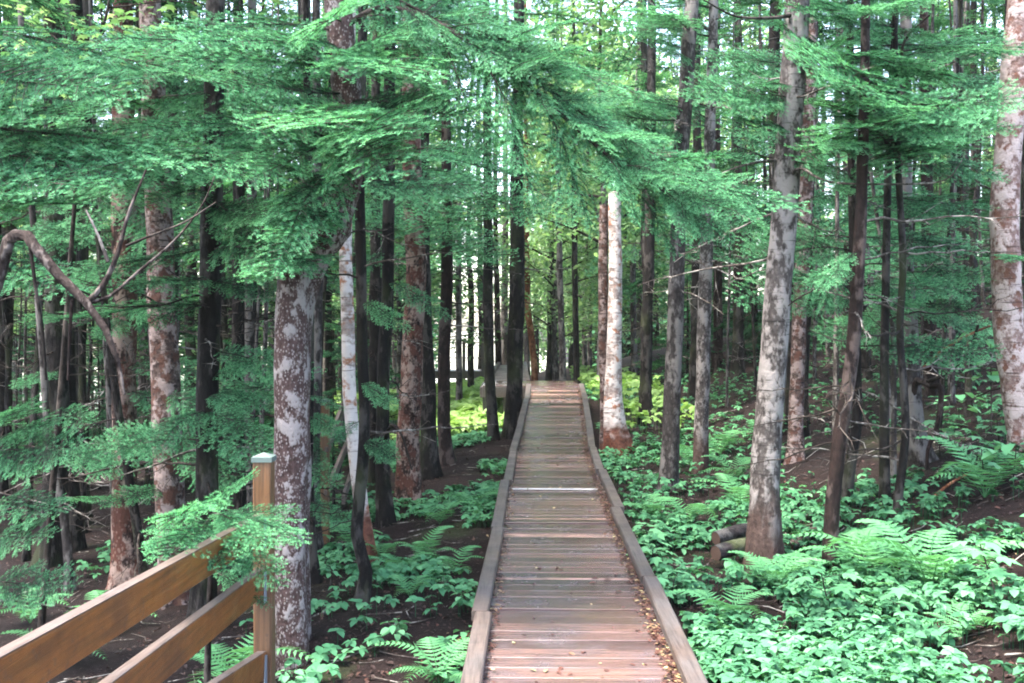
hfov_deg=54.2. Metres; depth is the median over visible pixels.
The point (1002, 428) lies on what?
maple seedling
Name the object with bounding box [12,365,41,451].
young fir
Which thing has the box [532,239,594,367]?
maple tree
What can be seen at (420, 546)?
fern
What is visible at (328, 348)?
spruce tree
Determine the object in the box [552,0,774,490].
fir tree
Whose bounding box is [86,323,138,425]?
young fir
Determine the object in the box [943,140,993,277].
young fir
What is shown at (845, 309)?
spruce tree
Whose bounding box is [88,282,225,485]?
young fir
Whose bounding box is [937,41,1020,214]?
spruce tree
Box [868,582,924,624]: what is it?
maple seedling
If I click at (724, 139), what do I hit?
spruce tree
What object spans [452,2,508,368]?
spruce tree
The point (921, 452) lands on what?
fir tree
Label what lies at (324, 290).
dead sapling
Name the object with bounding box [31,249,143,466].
dead sapling
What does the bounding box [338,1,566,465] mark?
fir tree
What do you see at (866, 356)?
spruce tree
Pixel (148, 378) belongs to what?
dead sapling
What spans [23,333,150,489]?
young fir
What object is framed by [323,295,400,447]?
young fir
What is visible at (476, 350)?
water
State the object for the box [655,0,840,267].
maple tree
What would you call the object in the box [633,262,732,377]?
young fir
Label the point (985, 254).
young fir
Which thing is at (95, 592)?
fern
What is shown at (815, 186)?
spruce tree
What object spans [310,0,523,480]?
fir tree
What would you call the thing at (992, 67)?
spruce tree
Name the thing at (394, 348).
maple tree
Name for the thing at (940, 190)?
dead sapling
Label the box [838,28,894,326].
dead sapling
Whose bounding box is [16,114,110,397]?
spruce tree
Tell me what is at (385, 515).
fir tree
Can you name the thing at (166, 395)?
fir tree
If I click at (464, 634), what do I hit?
maple seedling
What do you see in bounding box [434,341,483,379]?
lakeside walkway
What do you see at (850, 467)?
fir tree
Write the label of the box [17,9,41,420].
spruce tree
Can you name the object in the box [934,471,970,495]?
stick
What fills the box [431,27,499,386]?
spruce tree
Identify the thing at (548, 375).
fir tree
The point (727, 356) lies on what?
dead sapling
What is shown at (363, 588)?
fir tree
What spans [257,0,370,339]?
spruce tree
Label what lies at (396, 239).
maple tree
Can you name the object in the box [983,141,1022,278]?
dead sapling
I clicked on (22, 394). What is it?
young fir
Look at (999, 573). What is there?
maple seedling
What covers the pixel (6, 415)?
fir sapling
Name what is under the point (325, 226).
fir tree
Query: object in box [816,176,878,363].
dead sapling
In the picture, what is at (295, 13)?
spruce tree
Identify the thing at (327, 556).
maple seedling
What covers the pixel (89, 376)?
dead sapling
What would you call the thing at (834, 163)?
spruce tree
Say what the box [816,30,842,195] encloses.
spruce tree
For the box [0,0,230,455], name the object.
spruce tree
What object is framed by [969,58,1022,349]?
dead sapling
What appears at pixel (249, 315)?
fir tree
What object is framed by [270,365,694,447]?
clearing undergrowth
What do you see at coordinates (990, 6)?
spruce tree
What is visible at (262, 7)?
spruce tree
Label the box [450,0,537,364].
spruce tree
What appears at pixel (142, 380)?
spruce tree
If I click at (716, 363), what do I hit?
spruce tree
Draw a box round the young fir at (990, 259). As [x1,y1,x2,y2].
[982,218,1023,283]
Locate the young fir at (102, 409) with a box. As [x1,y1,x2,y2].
[42,336,105,442]
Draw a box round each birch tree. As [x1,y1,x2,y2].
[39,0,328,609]
[339,0,378,563]
[598,204,607,453]
[602,191,636,457]
[888,0,1023,452]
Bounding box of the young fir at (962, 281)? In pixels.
[936,248,983,306]
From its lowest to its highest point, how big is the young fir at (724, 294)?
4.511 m
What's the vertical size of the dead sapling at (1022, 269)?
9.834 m
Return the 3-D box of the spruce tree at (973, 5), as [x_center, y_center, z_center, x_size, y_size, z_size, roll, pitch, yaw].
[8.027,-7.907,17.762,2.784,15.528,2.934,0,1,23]
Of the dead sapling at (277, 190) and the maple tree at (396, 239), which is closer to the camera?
the dead sapling at (277, 190)
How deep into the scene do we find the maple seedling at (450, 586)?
7.00 m
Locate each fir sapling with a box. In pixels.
[0,393,88,618]
[138,467,311,682]
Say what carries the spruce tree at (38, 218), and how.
on the ground at (90, 665)
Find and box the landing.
[480,381,578,412]
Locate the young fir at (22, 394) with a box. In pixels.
[12,307,42,476]
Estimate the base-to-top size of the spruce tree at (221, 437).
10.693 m
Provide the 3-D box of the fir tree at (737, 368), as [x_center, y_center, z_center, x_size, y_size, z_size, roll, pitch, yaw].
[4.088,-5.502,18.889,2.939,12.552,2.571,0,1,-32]
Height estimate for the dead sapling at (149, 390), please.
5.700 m
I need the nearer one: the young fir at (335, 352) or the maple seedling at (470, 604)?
the maple seedling at (470, 604)
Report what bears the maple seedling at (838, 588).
on the ground at (90, 665)
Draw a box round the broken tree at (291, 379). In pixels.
[273,262,312,669]
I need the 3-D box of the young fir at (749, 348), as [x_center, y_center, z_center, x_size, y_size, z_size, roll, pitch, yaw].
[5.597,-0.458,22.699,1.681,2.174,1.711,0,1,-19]
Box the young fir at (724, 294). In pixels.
[684,200,763,342]
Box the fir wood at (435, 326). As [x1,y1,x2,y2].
[15,57,463,405]
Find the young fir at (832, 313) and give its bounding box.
[812,284,842,329]
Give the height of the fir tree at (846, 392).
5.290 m
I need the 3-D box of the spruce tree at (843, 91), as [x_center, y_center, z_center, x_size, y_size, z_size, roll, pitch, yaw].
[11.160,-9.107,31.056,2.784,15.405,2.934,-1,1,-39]
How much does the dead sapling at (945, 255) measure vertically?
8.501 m
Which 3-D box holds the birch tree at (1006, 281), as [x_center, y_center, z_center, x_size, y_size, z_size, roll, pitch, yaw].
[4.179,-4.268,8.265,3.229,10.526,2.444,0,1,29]
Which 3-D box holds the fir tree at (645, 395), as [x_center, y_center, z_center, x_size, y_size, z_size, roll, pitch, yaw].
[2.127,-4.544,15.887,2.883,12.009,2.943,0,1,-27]
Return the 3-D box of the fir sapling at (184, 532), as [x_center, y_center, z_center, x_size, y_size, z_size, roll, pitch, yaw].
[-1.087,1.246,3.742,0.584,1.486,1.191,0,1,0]
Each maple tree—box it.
[13,1,197,359]
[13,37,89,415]
[39,137,226,394]
[137,47,334,407]
[183,0,508,375]
[311,2,498,325]
[322,30,506,402]
[354,83,482,389]
[439,0,728,389]
[476,0,655,380]
[479,0,688,370]
[493,111,624,344]
[499,117,597,370]
[523,41,669,369]
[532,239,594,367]
[546,48,692,368]
[565,207,636,350]
[622,47,754,304]
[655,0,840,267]
[830,85,935,254]
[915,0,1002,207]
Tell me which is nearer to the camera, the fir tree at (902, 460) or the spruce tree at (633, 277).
the fir tree at (902, 460)
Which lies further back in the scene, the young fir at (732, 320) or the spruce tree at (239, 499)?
the young fir at (732, 320)
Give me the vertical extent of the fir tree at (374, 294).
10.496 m
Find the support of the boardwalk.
on the ground at (90, 665)
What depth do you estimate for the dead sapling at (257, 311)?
10.81 m
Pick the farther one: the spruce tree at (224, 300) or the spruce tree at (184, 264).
the spruce tree at (184, 264)
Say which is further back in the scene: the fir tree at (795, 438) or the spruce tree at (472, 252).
the spruce tree at (472, 252)
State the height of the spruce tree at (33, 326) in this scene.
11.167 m
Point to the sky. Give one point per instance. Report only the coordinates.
(476, 318)
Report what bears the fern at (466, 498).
on the ground at (90, 665)
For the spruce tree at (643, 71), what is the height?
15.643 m
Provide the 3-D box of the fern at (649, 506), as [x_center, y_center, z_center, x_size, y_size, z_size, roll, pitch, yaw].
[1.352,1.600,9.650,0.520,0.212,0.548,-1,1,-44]
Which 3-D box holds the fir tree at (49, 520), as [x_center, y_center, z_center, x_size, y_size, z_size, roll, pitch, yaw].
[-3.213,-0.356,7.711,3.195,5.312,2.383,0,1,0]
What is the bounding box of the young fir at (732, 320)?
[712,276,761,349]
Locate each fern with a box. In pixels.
[0,587,72,622]
[0,629,106,659]
[66,590,156,615]
[187,633,316,682]
[316,524,381,542]
[345,537,409,558]
[369,552,436,564]
[374,637,469,682]
[388,574,436,596]
[399,525,459,559]
[408,500,475,523]
[434,489,497,509]
[437,545,483,574]
[624,493,681,513]
[653,496,732,522]
[665,585,773,617]
[679,444,717,463]
[681,427,751,454]
[691,473,749,506]
[701,455,781,477]
[718,550,826,590]
[728,414,784,430]
[789,527,931,580]
[847,518,1023,583]
[915,436,1023,497]
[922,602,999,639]
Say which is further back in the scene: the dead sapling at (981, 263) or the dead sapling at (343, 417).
the dead sapling at (981, 263)
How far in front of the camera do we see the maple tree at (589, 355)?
32.97 m
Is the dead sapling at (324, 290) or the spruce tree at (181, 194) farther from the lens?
the spruce tree at (181, 194)
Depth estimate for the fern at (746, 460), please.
11.06 m
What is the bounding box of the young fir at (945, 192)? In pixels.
[897,144,990,286]
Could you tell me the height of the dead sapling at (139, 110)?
9.711 m
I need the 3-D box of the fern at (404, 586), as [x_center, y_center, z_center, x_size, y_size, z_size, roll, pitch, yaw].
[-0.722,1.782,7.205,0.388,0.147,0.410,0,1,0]
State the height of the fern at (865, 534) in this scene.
0.368 m
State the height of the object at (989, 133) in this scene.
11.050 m
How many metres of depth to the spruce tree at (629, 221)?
30.36 m
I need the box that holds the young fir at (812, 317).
[745,255,833,343]
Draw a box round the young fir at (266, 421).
[255,357,273,445]
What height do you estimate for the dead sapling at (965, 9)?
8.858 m
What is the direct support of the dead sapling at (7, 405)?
on the ground at (90, 665)
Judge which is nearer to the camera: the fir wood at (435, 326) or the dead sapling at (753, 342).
the dead sapling at (753, 342)
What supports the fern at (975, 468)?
on the ground at (90, 665)
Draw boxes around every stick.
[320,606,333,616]
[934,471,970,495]
[938,438,1004,479]
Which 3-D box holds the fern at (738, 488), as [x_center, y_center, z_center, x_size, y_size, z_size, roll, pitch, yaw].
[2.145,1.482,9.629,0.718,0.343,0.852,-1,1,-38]
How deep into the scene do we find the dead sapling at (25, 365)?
15.68 m
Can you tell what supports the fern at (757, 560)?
on the ground at (90, 665)
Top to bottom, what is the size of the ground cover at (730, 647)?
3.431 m
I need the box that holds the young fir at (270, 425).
[220,358,273,466]
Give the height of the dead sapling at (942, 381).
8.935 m
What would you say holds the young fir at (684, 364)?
on the ground at (90, 665)
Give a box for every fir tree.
[0,0,149,567]
[0,0,278,304]
[0,0,310,627]
[1,0,137,591]
[8,0,290,589]
[10,0,347,618]
[83,0,811,640]
[181,0,331,501]
[183,0,499,553]
[219,0,434,584]
[242,0,495,604]
[280,0,500,495]
[284,0,536,528]
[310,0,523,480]
[326,0,529,504]
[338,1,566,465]
[399,0,574,440]
[430,0,614,439]
[492,0,559,380]
[524,0,590,380]
[528,0,611,383]
[528,8,570,380]
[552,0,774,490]
[562,0,760,428]
[593,0,897,473]
[637,0,961,568]
[683,0,782,379]
[696,0,898,464]
[720,0,1023,576]
[722,0,1023,507]
[766,0,1023,508]
[784,0,1019,517]
[812,0,999,469]
[814,0,1000,396]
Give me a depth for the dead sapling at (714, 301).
19.60 m
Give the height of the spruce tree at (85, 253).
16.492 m
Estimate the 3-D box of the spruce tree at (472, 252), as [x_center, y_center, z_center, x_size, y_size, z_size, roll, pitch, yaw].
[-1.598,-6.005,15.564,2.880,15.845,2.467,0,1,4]
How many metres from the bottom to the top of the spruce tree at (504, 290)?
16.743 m
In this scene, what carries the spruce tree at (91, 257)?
on the ground at (90, 665)
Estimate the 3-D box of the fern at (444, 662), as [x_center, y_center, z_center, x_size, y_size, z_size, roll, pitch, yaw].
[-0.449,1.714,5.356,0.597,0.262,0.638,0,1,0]
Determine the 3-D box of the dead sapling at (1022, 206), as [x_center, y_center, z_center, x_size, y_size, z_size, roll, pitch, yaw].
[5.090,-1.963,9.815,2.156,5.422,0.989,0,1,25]
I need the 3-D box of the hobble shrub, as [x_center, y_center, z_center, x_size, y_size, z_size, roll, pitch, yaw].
[4.666,0.399,9.646,0.516,1.037,0.594,-1,1,-37]
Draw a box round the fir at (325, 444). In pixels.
[320,398,350,543]
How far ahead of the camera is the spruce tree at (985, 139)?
28.97 m
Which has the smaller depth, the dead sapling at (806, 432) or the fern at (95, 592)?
the fern at (95, 592)
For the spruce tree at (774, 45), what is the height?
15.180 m
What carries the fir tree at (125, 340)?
on the ground at (90, 665)
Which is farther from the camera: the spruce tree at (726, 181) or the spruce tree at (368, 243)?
the spruce tree at (726, 181)
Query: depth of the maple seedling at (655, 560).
7.28 m
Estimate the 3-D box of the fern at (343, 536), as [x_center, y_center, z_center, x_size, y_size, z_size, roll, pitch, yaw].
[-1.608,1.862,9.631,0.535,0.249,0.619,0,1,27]
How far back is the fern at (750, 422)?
13.05 m
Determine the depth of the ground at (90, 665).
8.63 m
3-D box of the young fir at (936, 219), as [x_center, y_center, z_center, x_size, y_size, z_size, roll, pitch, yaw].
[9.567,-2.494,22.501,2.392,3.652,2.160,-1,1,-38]
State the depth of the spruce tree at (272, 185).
18.19 m
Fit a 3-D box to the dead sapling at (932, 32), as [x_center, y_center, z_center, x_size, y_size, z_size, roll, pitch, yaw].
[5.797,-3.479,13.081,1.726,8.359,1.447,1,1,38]
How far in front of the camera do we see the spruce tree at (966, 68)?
19.75 m
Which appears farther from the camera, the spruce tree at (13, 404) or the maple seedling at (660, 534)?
the spruce tree at (13, 404)
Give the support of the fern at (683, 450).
on the ground at (90, 665)
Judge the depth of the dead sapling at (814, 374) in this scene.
15.70 m
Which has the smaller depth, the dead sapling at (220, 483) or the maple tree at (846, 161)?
the dead sapling at (220, 483)
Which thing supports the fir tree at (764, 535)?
on the ground at (90, 665)
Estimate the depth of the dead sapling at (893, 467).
8.98 m
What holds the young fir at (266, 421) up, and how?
on the ground at (90, 665)
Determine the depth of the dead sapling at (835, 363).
10.01 m
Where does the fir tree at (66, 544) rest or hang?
on the ground at (90, 665)
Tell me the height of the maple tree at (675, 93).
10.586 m
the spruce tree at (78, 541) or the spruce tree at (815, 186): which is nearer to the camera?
the spruce tree at (78, 541)
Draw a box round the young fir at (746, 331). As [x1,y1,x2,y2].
[684,167,823,359]
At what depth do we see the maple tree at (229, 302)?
19.86 m
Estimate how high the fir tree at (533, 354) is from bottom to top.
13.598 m
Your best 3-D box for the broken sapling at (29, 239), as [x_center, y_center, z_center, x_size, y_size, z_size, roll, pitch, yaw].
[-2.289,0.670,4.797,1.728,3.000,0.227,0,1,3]
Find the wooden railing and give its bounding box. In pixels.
[0,452,275,682]
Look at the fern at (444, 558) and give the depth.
7.88 m
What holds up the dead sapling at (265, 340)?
on the ground at (90, 665)
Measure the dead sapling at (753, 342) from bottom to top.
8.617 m
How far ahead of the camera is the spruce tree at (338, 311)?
21.80 m
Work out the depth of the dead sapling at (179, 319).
12.85 m
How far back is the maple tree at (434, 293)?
30.14 m
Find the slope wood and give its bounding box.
[589,0,1020,365]
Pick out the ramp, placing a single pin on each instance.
(500, 371)
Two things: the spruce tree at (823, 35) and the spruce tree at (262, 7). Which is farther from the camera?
the spruce tree at (262, 7)
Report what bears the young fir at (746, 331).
on the ground at (90, 665)
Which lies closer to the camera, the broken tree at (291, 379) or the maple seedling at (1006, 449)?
the broken tree at (291, 379)
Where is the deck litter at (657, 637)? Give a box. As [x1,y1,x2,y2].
[483,388,682,682]
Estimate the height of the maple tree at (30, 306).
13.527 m
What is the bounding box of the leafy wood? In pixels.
[335,3,722,388]
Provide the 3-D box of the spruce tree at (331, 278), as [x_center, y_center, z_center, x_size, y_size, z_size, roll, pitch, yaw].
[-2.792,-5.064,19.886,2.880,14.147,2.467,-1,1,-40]
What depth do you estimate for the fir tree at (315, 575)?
8.15 m
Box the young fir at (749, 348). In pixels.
[723,276,763,358]
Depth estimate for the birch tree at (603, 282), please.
13.99 m
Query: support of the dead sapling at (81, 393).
on the ground at (90, 665)
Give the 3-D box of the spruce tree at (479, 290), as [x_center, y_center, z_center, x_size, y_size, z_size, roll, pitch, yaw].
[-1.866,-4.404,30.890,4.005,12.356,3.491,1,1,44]
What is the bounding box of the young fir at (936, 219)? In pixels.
[891,156,990,297]
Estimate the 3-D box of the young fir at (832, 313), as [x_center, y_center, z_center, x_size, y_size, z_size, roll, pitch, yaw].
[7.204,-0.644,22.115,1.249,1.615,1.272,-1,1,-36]
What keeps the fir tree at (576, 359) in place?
on the ground at (90, 665)
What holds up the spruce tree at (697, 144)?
on the ground at (90, 665)
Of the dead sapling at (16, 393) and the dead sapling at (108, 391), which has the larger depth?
the dead sapling at (16, 393)
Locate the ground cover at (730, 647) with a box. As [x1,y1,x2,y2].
[76,295,1023,682]
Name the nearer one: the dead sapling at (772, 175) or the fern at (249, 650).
the fern at (249, 650)
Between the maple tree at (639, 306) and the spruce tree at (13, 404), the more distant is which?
the spruce tree at (13, 404)
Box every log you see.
[710,538,745,560]
[711,523,746,544]
[786,520,840,549]
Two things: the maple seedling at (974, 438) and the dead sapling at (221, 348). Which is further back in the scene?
the dead sapling at (221, 348)
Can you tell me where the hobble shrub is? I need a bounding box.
[958,330,998,435]
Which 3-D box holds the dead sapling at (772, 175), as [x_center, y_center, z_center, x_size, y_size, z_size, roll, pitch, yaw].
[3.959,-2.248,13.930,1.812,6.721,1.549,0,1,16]
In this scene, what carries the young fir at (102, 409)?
on the ground at (90, 665)
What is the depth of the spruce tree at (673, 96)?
33.86 m
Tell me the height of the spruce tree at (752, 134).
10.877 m
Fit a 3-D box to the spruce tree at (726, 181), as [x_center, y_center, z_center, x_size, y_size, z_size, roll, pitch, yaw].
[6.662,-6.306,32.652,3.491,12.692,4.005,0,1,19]
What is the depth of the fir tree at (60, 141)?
5.55 m
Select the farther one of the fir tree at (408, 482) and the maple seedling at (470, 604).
the fir tree at (408, 482)
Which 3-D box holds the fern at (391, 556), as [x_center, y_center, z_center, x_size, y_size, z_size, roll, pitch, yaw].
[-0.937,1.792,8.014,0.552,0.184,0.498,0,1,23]
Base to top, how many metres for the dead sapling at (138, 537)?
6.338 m
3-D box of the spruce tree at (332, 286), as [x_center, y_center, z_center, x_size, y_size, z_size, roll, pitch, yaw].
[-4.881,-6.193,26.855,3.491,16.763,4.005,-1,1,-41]
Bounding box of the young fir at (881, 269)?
[829,216,919,306]
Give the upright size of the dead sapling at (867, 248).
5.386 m
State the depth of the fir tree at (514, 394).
17.08 m
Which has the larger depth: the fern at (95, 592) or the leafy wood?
the leafy wood
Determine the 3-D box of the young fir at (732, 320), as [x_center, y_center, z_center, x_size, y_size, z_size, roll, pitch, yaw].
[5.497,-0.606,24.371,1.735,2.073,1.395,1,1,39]
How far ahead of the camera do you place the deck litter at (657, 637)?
6.06 m
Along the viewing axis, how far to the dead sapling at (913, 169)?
16.89 m
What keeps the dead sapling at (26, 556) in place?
on the ground at (90, 665)
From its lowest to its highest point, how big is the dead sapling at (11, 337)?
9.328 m
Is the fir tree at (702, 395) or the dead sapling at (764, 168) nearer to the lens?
the fir tree at (702, 395)
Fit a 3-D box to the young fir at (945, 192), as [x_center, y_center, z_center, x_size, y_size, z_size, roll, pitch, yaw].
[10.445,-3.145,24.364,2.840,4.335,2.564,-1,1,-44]
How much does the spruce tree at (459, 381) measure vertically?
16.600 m
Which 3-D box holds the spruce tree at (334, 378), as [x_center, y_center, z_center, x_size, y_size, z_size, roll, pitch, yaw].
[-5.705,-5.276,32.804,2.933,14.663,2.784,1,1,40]
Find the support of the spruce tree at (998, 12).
on the ground at (90, 665)
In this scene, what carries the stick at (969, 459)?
on the ground at (90, 665)
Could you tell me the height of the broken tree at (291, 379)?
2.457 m
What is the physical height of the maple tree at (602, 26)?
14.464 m
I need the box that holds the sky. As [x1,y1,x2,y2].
[1,0,1003,330]
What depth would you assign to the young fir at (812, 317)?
21.12 m
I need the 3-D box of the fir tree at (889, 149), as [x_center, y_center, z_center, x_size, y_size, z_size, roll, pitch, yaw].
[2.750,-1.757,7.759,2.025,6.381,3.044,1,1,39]
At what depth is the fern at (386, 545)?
8.60 m
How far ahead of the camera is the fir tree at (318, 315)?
9.41 m
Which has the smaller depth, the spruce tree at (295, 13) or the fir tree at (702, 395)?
the fir tree at (702, 395)
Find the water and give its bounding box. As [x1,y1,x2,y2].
[23,331,567,408]
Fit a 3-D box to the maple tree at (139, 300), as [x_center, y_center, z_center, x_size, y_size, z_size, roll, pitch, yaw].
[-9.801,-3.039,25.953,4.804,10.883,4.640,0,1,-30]
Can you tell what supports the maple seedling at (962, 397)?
on the ground at (90, 665)
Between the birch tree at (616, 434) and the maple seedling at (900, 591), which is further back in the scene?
the birch tree at (616, 434)
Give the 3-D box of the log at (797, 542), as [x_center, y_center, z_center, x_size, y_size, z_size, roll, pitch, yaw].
[2.423,1.550,8.019,0.522,0.218,0.088,0,1,-24]
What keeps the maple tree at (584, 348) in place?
on the ground at (90, 665)
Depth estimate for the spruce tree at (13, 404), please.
34.34 m
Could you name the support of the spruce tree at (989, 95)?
on the ground at (90, 665)
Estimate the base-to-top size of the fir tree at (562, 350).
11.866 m
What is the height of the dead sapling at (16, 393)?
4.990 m
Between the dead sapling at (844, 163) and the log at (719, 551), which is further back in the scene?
the dead sapling at (844, 163)
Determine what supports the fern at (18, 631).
on the ground at (90, 665)
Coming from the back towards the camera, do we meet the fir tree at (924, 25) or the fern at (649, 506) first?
the fir tree at (924, 25)
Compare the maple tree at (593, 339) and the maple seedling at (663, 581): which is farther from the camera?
the maple tree at (593, 339)
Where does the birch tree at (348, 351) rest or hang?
on the ground at (90, 665)
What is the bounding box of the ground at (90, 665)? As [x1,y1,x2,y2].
[0,261,1023,682]
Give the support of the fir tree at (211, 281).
on the ground at (90, 665)
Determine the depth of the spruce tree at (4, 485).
13.56 m
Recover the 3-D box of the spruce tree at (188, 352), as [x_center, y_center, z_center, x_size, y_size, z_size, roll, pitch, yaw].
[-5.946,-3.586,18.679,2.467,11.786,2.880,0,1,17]
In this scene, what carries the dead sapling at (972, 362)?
on the ground at (90, 665)
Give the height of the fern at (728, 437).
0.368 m
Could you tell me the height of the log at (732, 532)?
0.149 m
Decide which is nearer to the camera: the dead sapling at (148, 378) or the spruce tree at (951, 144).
the dead sapling at (148, 378)
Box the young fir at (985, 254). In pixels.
[942,177,990,286]
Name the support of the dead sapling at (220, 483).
on the ground at (90, 665)
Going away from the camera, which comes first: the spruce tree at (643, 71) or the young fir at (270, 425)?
the young fir at (270, 425)
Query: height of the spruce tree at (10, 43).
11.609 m
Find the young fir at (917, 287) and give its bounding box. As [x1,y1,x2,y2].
[871,224,943,337]
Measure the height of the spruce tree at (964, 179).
11.167 m
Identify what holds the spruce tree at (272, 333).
on the ground at (90, 665)
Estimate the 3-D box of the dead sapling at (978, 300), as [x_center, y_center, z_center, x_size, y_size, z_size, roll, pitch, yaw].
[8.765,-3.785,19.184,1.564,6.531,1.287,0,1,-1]
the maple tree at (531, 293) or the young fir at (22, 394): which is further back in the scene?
the maple tree at (531, 293)
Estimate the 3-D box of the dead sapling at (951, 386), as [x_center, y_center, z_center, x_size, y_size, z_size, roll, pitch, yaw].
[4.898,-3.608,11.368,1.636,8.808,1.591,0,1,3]
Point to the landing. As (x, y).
(500, 386)
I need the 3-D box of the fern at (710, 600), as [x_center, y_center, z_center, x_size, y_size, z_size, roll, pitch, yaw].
[1.263,1.617,6.033,0.664,0.210,0.626,0,1,0]
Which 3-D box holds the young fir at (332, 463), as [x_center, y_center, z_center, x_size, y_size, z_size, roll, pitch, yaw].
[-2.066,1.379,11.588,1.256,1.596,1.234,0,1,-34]
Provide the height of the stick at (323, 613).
0.061 m
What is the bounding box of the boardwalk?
[460,383,707,682]
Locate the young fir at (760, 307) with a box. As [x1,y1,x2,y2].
[744,192,842,337]
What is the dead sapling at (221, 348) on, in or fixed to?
on the ground at (90, 665)
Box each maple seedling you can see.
[275,663,308,682]
[318,550,340,563]
[320,563,341,584]
[380,618,410,645]
[429,574,455,601]
[446,625,471,650]
[450,589,475,611]
[626,542,677,568]
[632,520,671,545]
[658,570,702,603]
[780,564,865,609]
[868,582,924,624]
[922,417,967,456]
[934,392,986,428]
[943,540,1023,606]
[944,432,1004,464]
[951,441,1018,490]
[973,410,1006,449]
[981,439,1023,489]
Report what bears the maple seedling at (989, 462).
on the ground at (90, 665)
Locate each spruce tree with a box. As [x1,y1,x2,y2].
[0,0,84,441]
[0,0,166,553]
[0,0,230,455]
[0,2,108,514]
[2,1,144,406]
[6,0,188,524]
[12,1,197,434]
[12,23,40,412]
[13,22,44,433]
[14,2,138,353]
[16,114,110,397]
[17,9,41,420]
[34,0,283,437]
[90,21,198,461]
[99,8,225,409]
[102,0,368,520]
[109,0,275,460]
[135,0,337,472]
[138,15,202,386]
[181,1,268,448]
[183,0,442,398]
[194,0,323,452]
[196,0,297,435]
[245,0,340,379]
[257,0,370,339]
[269,254,291,402]
[275,1,366,395]
[275,155,369,414]
[313,12,437,395]
[324,16,403,382]
[332,162,369,394]
[336,0,499,416]
[396,5,509,400]
[429,81,506,368]
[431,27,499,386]
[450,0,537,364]
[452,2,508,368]
[471,3,532,364]
[584,0,719,395]
[588,0,678,375]
[597,4,669,341]
[624,241,688,349]
[630,0,820,364]
[630,7,765,402]
[647,5,706,337]
[657,0,767,374]
[662,20,768,339]
[663,0,732,321]
[693,0,891,432]
[696,1,855,401]
[737,0,985,381]
[766,19,871,331]
[811,30,938,348]
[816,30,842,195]
[821,10,990,360]
[823,1,893,223]
[823,33,846,282]
[826,1,947,307]
[832,0,1004,373]
[882,2,989,325]
[912,15,990,194]
[914,0,1003,291]
[918,1,1003,328]
[933,0,1023,335]
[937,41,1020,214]
[943,0,993,157]
[952,7,1000,249]
[965,16,1004,132]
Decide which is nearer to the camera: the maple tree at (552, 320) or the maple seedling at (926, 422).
the maple seedling at (926, 422)
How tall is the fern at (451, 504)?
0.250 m
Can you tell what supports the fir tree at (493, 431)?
on the ground at (90, 665)
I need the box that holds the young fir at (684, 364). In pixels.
[662,314,711,372]
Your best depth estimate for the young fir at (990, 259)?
21.56 m
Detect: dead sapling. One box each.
[0,222,85,531]
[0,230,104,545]
[0,288,33,556]
[2,186,85,562]
[2,251,42,428]
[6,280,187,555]
[7,207,140,532]
[11,0,187,536]
[12,121,44,491]
[12,186,32,360]
[12,211,33,481]
[14,0,152,584]
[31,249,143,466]
[37,196,144,471]
[38,2,197,554]
[86,0,192,494]
[92,212,197,431]
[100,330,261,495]
[107,0,246,490]
[181,2,272,495]
[183,4,345,453]
[193,0,274,570]
[219,1,296,514]
[249,105,279,256]
[319,79,368,490]
[332,286,381,453]
[334,21,402,481]
[663,10,731,358]
[715,1,762,391]
[720,4,818,374]
[725,2,760,407]
[734,5,848,372]
[755,82,825,386]
[790,3,882,436]
[802,0,881,446]
[805,133,998,483]
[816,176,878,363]
[835,22,933,424]
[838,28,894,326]
[870,0,983,445]
[871,0,1020,417]
[879,0,998,405]
[912,0,1020,388]
[912,81,966,329]
[913,135,1023,276]
[916,124,984,339]
[920,326,999,419]
[925,0,995,386]
[934,0,987,327]
[936,1,993,337]
[959,0,1022,370]
[965,15,991,307]
[966,4,986,311]
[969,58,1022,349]
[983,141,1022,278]
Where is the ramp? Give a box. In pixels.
[484,362,529,381]
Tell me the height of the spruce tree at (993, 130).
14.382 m
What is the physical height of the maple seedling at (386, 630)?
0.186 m
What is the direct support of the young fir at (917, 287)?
on the ground at (90, 665)
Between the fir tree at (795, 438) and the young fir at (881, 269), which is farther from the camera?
the young fir at (881, 269)
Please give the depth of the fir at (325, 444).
9.99 m
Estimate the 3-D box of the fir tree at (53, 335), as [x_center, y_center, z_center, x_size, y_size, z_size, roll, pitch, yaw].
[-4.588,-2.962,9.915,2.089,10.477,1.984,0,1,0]
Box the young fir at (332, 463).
[319,391,406,508]
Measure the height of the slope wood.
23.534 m
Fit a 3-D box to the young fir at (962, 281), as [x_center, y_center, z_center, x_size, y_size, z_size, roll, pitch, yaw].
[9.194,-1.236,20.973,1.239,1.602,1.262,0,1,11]
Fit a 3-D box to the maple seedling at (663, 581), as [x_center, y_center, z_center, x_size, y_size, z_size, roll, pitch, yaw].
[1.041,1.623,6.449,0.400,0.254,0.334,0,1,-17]
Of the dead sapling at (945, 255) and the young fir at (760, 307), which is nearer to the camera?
the dead sapling at (945, 255)
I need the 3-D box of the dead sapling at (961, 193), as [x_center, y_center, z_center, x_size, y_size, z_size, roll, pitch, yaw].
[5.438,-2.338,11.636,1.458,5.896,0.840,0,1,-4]
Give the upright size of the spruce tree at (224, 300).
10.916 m
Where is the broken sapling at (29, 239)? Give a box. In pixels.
[0,170,215,394]

